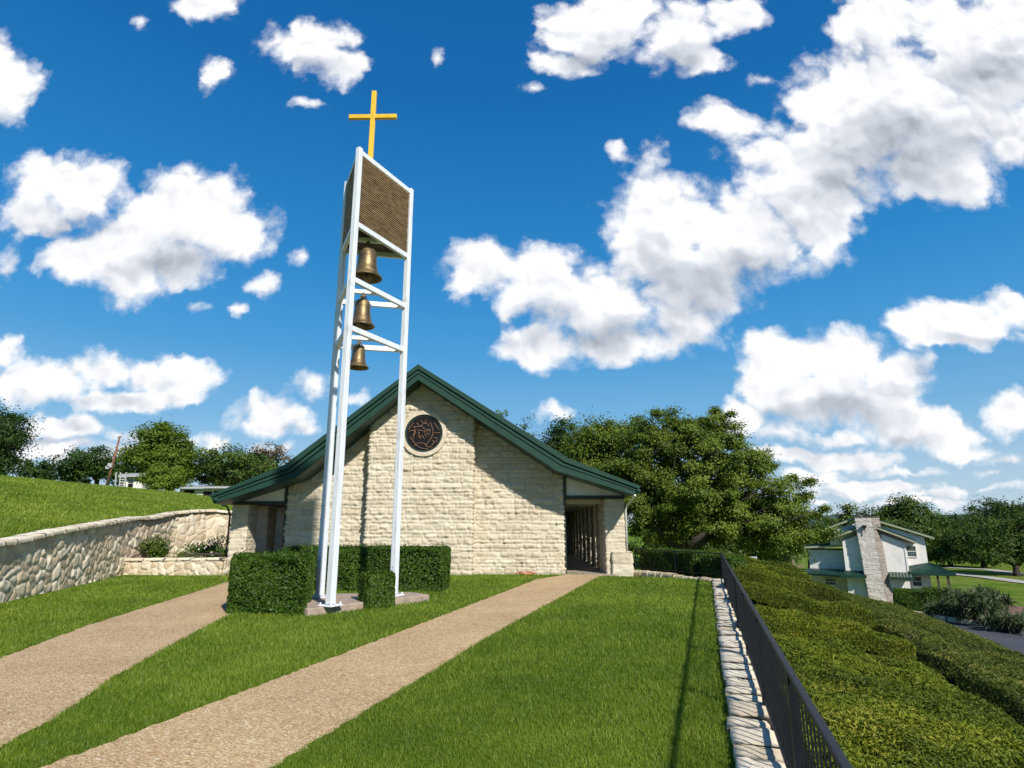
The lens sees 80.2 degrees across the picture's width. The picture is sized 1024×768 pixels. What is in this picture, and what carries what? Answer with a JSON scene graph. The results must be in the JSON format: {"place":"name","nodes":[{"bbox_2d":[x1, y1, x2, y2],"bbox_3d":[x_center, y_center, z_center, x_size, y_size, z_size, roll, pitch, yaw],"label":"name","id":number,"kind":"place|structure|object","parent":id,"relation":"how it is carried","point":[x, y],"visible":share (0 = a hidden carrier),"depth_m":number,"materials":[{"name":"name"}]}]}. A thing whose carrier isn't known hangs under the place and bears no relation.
{"place":"outdoors","nodes":[
{"label":"outdoors","id":0,"kind":"place"},
{"bbox_2d":[0,582,228,747],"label":"path","id":1,"kind":"structure","parent":0,"point":[41,683],"depth_m":8.13,"materials":[{"name":"beige gravel"}]},
{"bbox_2d":[40,575,601,767],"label":"path","id":2,"kind":"structure","parent":0,"point":[271,723],"depth_m":6.01,"materials":[{"name":"beige gravel"}]},
{"bbox_2d":[0,475,1023,767],"bbox_3d":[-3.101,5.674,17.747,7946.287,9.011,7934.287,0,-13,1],"label":"ground","id":3,"kind":"structure","parent":0,"point":[960,581],"depth_m":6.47,"materials":[{"name":"green plant"}]},
{"bbox_2d":[0,399,45,476],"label":"tree","id":4,"kind":"object","parent":3,"relation":"on","point":[12,437],"visible":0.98,"depth_m":47.57,"materials":[{"name":"green plant"}]},
{"bbox_2d":[13,460,58,480],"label":"bush","id":5,"kind":"object","parent":3,"relation":"on","point":[36,471],"visible":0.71,"depth_m":80.02,"materials":[{"name":"green plant"}]},
{"bbox_2d":[41,444,131,485],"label":"tree","id":6,"kind":"object","parent":3,"relation":"on","point":[78,466],"visible":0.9,"depth_m":73.25,"materials":[{"name":"green plant"}]},
{"bbox_2d":[105,436,121,484],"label":"utility pole","id":7,"kind":"object","parent":3,"relation":"on","point":[109,465],"visible":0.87,"depth_m":56.44,"materials":[{"name":"brown wood"}]},
{"bbox_2d":[0,509,231,602],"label":"retaining wall","id":8,"kind":"structure","parent":3,"relation":"on","point":[44,561],"depth_m":18.32,"materials":[{"name":"stone"}]},
{"bbox_2d":[114,472,126,486],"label":"slatted rack","id":9,"kind":"object","parent":3,"relation":"on","point":[120,477],"visible":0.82,"depth_m":57.24,"materials":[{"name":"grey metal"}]},
{"bbox_2d":[118,472,164,490],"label":"hillside building","id":10,"kind":"structure","parent":3,"relation":"on","point":[131,482],"depth_m":58.56,"materials":[{"name":"grey metal"}]},
{"bbox_2d":[130,464,189,491],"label":"bush","id":11,"kind":"object","parent":3,"relation":"on","point":[162,478],"visible":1,"depth_m":56.03,"materials":[{"name":"green plant"}]},
{"bbox_2d":[109,414,211,488],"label":"tree","id":12,"kind":"object","parent":3,"relation":"on","point":[162,444],"visible":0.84,"depth_m":61.80,"materials":[{"name":"green plant"}]},
{"bbox_2d":[122,557,230,575],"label":"planter wall","id":13,"kind":"structure","parent":3,"relation":"on","point":[194,566],"depth_m":21.32,"materials":[{"name":"stone"}]},
{"bbox_2d":[133,531,174,557],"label":"shrub","id":14,"kind":"object","parent":13,"relation":"on","point":[160,549],"visible":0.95,"depth_m":23.07,"materials":[{"name":"green plant"}]},
{"bbox_2d":[173,550,199,560],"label":"shrub","id":15,"kind":"object","parent":13,"relation":"on","point":[180,554],"visible":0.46,"depth_m":22.83,"materials":[{"name":"green plant"}]},
{"bbox_2d":[183,553,222,555],"bbox_3d":[-11.162,6.149,21.959,1.511,0.119,0.100,-2,-13,7],"label":"timber rail","id":16,"kind":"object","parent":13,"relation":"on","point":[195,554],"visible":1,"depth_m":21.91,"materials":[{"name":"brown wood"}]},
{"bbox_2d":[178,533,256,560],"bbox_3d":[-11.216,6.128,22.936,3.121,1.149,1.340,0,-13,1],"label":"shrub","id":17,"kind":"object","parent":13,"relation":"on","point":[213,548],"visible":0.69,"depth_m":22.92,"materials":[{"name":"green plant"}]},
{"bbox_2d":[180,485,229,495],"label":"hillside building","id":18,"kind":"structure","parent":3,"relation":"on","point":[207,492],"depth_m":61.82,"materials":[{"name":"grey metal"}]},
{"bbox_2d":[190,440,284,488],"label":"tree","id":19,"kind":"object","parent":3,"relation":"on","point":[239,468],"visible":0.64,"depth_m":65.00,"materials":[{"name":"green plant"}]},
{"bbox_2d":[225,540,315,616],"bbox_3d":[-5.004,4.002,12.734,2.502,1.437,1.522,-3,-13,13],"label":"hedge","id":20,"kind":"object","parent":3,"relation":"on","point":[278,581],"visible":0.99,"depth_m":12.00,"materials":[{"name":"green plant"}]},
{"bbox_2d":[246,441,294,467],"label":"tree","id":21,"kind":"object","parent":3,"relation":"on","point":[274,454],"visible":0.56,"depth_m":69.93,"materials":[{"name":"green plant"}]},
{"bbox_2d":[297,592,428,615],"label":"concrete slab","id":22,"kind":"structure","parent":3,"relation":"on","point":[348,601],"depth_m":12.72,"materials":[{"name":"grey concrete"}]},
{"bbox_2d":[312,91,413,606],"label":"bell tower","id":23,"kind":"structure","parent":22,"relation":"on","point":[377,212],"depth_m":14.40,"materials":[{"name":"white metal"}]},
{"bbox_2d":[350,340,368,370],"bbox_3d":[-3.530,-0.701,14.002,0.496,0.692,0.496,3,-13,-12],"label":"bell","id":24,"kind":"object","parent":23,"relation":"hanging from","point":[358,362],"visible":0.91,"depth_m":13.88,"materials":[{"name":"brown metal"}]},
{"bbox_2d":[353,292,374,330],"bbox_3d":[-3.501,-1.743,14.243,0.610,0.832,0.610,-1,-13,5],"label":"bell","id":25,"kind":"object","parent":23,"relation":"hanging from","point":[362,318],"visible":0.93,"depth_m":14.10,"materials":[{"name":"brown metal"}]},
{"bbox_2d":[355,241,381,283],"bbox_3d":[-3.460,-2.971,14.549,0.750,0.942,0.750,5,-14,-20],"label":"bell","id":26,"kind":"object","parent":23,"relation":"hanging from","point":[366,270],"visible":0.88,"depth_m":14.40,"materials":[{"name":"brown metal"}]},
{"bbox_2d":[281,540,451,591],"bbox_3d":[-3.975,4.956,16.753,4.519,1.408,1.328,-1,-13,2],"label":"hedge","id":27,"kind":"object","parent":3,"relation":"on","point":[424,568],"visible":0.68,"depth_m":16.18,"materials":[{"name":"green plant"}]},
{"bbox_2d":[358,566,395,609],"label":"shrub","id":28,"kind":"object","parent":3,"relation":"on","point":[377,589],"visible":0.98,"depth_m":12.75,"materials":[{"name":"green plant"}]},
{"bbox_2d":[210,364,640,576],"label":"chapel","id":29,"kind":"structure","parent":3,"relation":"on","point":[485,490],"depth_m":22.13,"materials":[{"name":"stone"}]},
{"bbox_2d":[405,415,442,451],"bbox_3d":[-3.241,1.829,22.431,1.430,1.430,0.125,0,-13,1],"label":"window frame","id":30,"kind":"structure","parent":29,"relation":"in","point":[414,418],"depth_m":22.37,"materials":[{"name":"black paint"}]},
{"bbox_2d":[407,416,440,450],"bbox_3d":[-3.241,1.830,22.439,1.280,1.280,0.110,0,-13,1],"label":"window glass","id":31,"kind":"structure","parent":29,"relation":"in","point":[436,432],"depth_m":22.38,"materials":[{"name":"black glass"}]},
{"bbox_2d":[495,409,507,418],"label":"tree","id":32,"kind":"object","parent":3,"relation":"on","point":[497,411],"visible":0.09,"depth_m":57.01,"materials":[{"name":"green plant"}]},
{"bbox_2d":[516,571,535,574],"bbox_3d":[0.488,6.633,21.343,0.728,0.107,0.370,0,-13,1],"label":"garden hose","id":33,"kind":"object","parent":3,"relation":"on","point":[527,572],"visible":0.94,"depth_m":21.32,"materials":[{"name":"rubber"}]},
{"bbox_2d":[516,413,542,436],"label":"tree","id":34,"kind":"object","parent":3,"relation":"on","point":[523,426],"visible":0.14,"depth_m":56.34,"materials":[{"name":"green plant"}]},
{"bbox_2d":[532,413,592,459],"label":"tree","id":35,"kind":"object","parent":3,"relation":"on","point":[555,431],"visible":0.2,"depth_m":56.88,"materials":[{"name":"green plant"}]},
{"bbox_2d":[555,406,647,516],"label":"oak tree","id":36,"kind":"object","parent":3,"relation":"on","point":[599,444],"visible":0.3,"depth_m":43.04,"materials":[{"name":"green plant"}]},
{"bbox_2d":[633,570,713,581],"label":"stone kerb","id":37,"kind":"structure","parent":3,"relation":"on","point":[644,573],"depth_m":20.74,"materials":[{"name":"beige stone"}]},
{"bbox_2d":[634,548,722,575],"bbox_3d":[5.540,6.093,20.615,0.057,0.870,4.154,7,-15,-28],"label":"iron fence","id":38,"kind":"object","parent":37,"relation":"on","point":[674,555],"visible":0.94,"depth_m":20.59,"materials":[{"name":"black metal"}]},
{"bbox_2d":[640,545,715,576],"bbox_3d":[5.835,6.303,21.498,1.188,1.198,2.802,7,-15,-28],"label":"hedge","id":39,"kind":"object","parent":3,"relation":"on","point":[681,561],"visible":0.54,"depth_m":21.05,"materials":[{"name":"green plant"}]},
{"bbox_2d":[591,402,848,561],"bbox_3d":[11.232,6.524,35.961,15.280,10.602,8.764,0,-13,1],"label":"live oak","id":40,"kind":"object","parent":3,"relation":"on","point":[699,507],"visible":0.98,"depth_m":34.15,"materials":[{"name":"green plant"}]},
{"bbox_2d":[625,530,814,564],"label":"tree","id":41,"kind":"object","parent":3,"relation":"on","point":[727,549],"visible":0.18,"depth_m":44.19,"materials":[{"name":"green plant"}]},
{"bbox_2d":[700,550,746,577],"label":"hedge","id":42,"kind":"object","parent":3,"relation":"on","point":[733,561],"visible":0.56,"depth_m":19.34,"materials":[{"name":"green plant"}]},
{"bbox_2d":[712,578,785,767],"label":"edging wall","id":43,"kind":"structure","parent":3,"relation":"on","point":[752,735],"depth_m":5.75,"materials":[{"name":"stone"}]},
{"bbox_2d":[720,552,852,767],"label":"iron fence","id":44,"kind":"object","parent":43,"relation":"on","point":[763,651],"visible":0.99,"depth_m":4.19,"materials":[{"name":"black metal"}]},
{"bbox_2d":[708,549,802,571],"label":"juniper hedge","id":45,"kind":"object","parent":3,"relation":"on","point":[750,560],"visible":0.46,"depth_m":23.80,"materials":[{"name":"green plant"}]},
{"bbox_2d":[747,563,810,579],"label":"juniper hedge","id":46,"kind":"object","parent":3,"relation":"on","point":[781,571],"visible":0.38,"depth_m":19.54,"materials":[{"name":"green plant"}]},
{"bbox_2d":[732,566,853,601],"bbox_3d":[7.488,5.996,16.581,2.874,2.100,2.744,-4,-14,17],"label":"juniper hedge","id":47,"kind":"object","parent":3,"relation":"on","point":[817,590],"visible":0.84,"depth_m":15.53,"materials":[{"name":"green plant"}]},
{"bbox_2d":[789,559,803,566],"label":"stone wall","id":48,"kind":"structure","parent":3,"relation":"on","point":[792,562],"depth_m":31.43,"materials":[{"name":"beige stone"}]},
{"bbox_2d":[741,580,874,628],"bbox_3d":[6.327,5.197,13.373,2.595,1.728,2.037,-4,-14,17],"label":"juniper hedge","id":49,"kind":"object","parent":3,"relation":"on","point":[762,594],"visible":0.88,"depth_m":12.65,"materials":[{"name":"green plant"}]},
{"bbox_2d":[781,514,848,567],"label":"tree","id":50,"kind":"object","parent":3,"relation":"on","point":[821,524],"visible":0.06,"depth_m":78.91,"materials":[{"name":"green plant"}]},
{"bbox_2d":[754,604,916,659],"bbox_3d":[5.302,4.556,10.468,2.363,1.565,2.377,-4,-14,17],"label":"juniper hedge","id":51,"kind":"object","parent":3,"relation":"on","point":[796,623],"visible":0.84,"depth_m":9.59,"materials":[{"name":"green plant"}]},
{"bbox_2d":[821,501,858,525],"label":"tree","id":52,"kind":"object","parent":3,"relation":"on","point":[847,512],"visible":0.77,"depth_m":69.24,"materials":[{"name":"green plant"}]},
{"bbox_2d":[804,512,955,602],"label":"house","id":53,"kind":"structure","parent":3,"relation":"on","point":[874,560],"depth_m":49.17,"materials":[{"name":"white paint"}]},
{"bbox_2d":[824,578,836,585],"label":"window","id":54,"kind":"structure","parent":53,"relation":"in","point":[830,581],"depth_m":51.58,"materials":[{"name":"white paint"}]},
{"bbox_2d":[851,579,858,594],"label":"door","id":55,"kind":"structure","parent":53,"relation":"in","point":[854,582],"depth_m":49.58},
{"bbox_2d":[906,545,917,556],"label":"window","id":56,"kind":"structure","parent":53,"relation":"in","point":[911,550],"depth_m":48.82,"materials":[{"name":"white paint"}]},
{"bbox_2d":[912,576,922,586],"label":"window","id":57,"kind":"structure","parent":53,"relation":"in","point":[918,582],"depth_m":48.24,"materials":[{"name":"white paint"}]},
{"bbox_2d":[770,632,1023,767],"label":"juniper hedge","id":58,"kind":"object","parent":3,"relation":"on","point":[876,711],"visible":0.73,"depth_m":5.47,"materials":[{"name":"green plant"}]},
{"bbox_2d":[855,492,956,548],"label":"tree","id":59,"kind":"object","parent":3,"relation":"on","point":[903,513],"visible":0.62,"depth_m":72.10,"materials":[{"name":"green plant"}]},
{"bbox_2d":[892,587,936,614],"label":"hedge","id":60,"kind":"object","parent":3,"relation":"on","point":[915,599],"visible":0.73,"depth_m":41.92,"materials":[{"name":"green plant"}]},
{"bbox_2d":[840,590,1023,748],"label":"juniper hedge","id":61,"kind":"object","parent":3,"relation":"on","point":[987,670],"visible":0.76,"depth_m":10.55,"materials":[{"name":"green plant"}]},
{"bbox_2d":[922,585,949,601],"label":"hedge","id":62,"kind":"object","parent":3,"relation":"on","point":[937,591],"visible":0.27,"depth_m":44.53,"materials":[{"name":"green plant"}]},
{"bbox_2d":[924,526,964,565],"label":"tree","id":63,"kind":"object","parent":3,"relation":"on","point":[931,552],"visible":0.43,"depth_m":90.49,"materials":[{"name":"green plant"}]},
{"bbox_2d":[934,510,979,533],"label":"tree","id":64,"kind":"object","parent":3,"relation":"on","point":[953,517],"visible":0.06,"depth_m":105.13,"materials":[{"name":"green plant"}]},
{"bbox_2d":[916,611,999,627],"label":"stone kerb","id":65,"kind":"structure","parent":3,"relation":"on","point":[951,619],"depth_m":37.71,"materials":[{"name":"grey stone"}]},
{"bbox_2d":[930,517,1007,567],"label":"tree","id":66,"kind":"object","parent":3,"relation":"on","point":[953,543],"visible":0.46,"depth_m":86.85,"materials":[{"name":"green plant"}]},
{"bbox_2d":[951,495,1023,536],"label":"tree","id":67,"kind":"object","parent":3,"relation":"on","point":[994,507],"visible":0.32,"depth_m":112.65,"materials":[{"name":"green plant"}]},
{"bbox_2d":[959,508,1023,576],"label":"tree","id":68,"kind":"object","parent":3,"relation":"on","point":[994,547],"visible":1,"depth_m":73.50,"materials":[{"name":"green plant"}]},
{"bbox_2d":[979,606,1023,633],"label":"spiky shrub","id":69,"kind":"object","parent":3,"relation":"on","point":[1004,620],"visible":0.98,"depth_m":34.14,"materials":[{"name":"green plant"}]},
{"bbox_2d":[998,496,1023,523],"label":"tree","id":70,"kind":"object","parent":3,"relation":"on","point":[1017,507],"visible":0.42,"depth_m":107.75,"materials":[{"name":"green plant"}]},
{"bbox_2d":[0,0,1023,524],"label":"sky","id":71,"kind":"structure","parent":0,"point":[804,219],"materials":[{"name":"blue"}]},
{"bbox_2d":[787,515,963,527],"bbox_3d":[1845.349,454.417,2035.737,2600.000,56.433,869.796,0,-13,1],"label":"hills","id":72,"kind":"structure","parent":0,"point":[833,516],"depth_m":1883.23,"materials":[{"name":"green plant"}]},
{"bbox_2d":[942,621,1023,653],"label":"asphalt road","id":73,"kind":"structure","parent":0,"point":[1012,641],"depth_m":33.13,"materials":[{"name":"grey asphalt"}]},
{"bbox_2d":[943,567,1023,574],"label":"path","id":74,"kind":"structure","parent":0,"point":[986,569],"depth_m":82.13,"materials":[{"name":"grey concrete"}]},
{"bbox_2d":[955,573,1023,582],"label":"path","id":75,"kind":"structure","parent":0,"point":[1006,579],"depth_m":68.16,"materials":[{"name":"grey concrete"}]},
{"bbox_2d":[956,604,1023,619],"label":"planting bed","id":76,"kind":"object","parent":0,"point":[1013,609],"depth_m":42.49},
{"bbox_2d":[920,595,979,621],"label":"spiky shrub","id":77,"kind":"object","parent":76,"relation":"on","point":[938,608],"visible":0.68,"depth_m":38.49,"materials":[{"name":"green plant"}]},
{"bbox_2d":[939,581,983,600],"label":"spiky shrub","id":78,"kind":"object","parent":76,"relation":"on","point":[955,588],"visible":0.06,"depth_m":43.50,"materials":[{"name":"green plant"}]},
{"bbox_2d":[943,584,1019,624],"bbox_3d":[28.473,13.397,36.837,4.129,2.404,3.494,0,-13,1],"label":"spiky shrub","id":79,"kind":"object","parent":76,"relation":"on","point":[976,599],"visible":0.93,"depth_m":36.46,"materials":[{"name":"green plant"}]}
]}

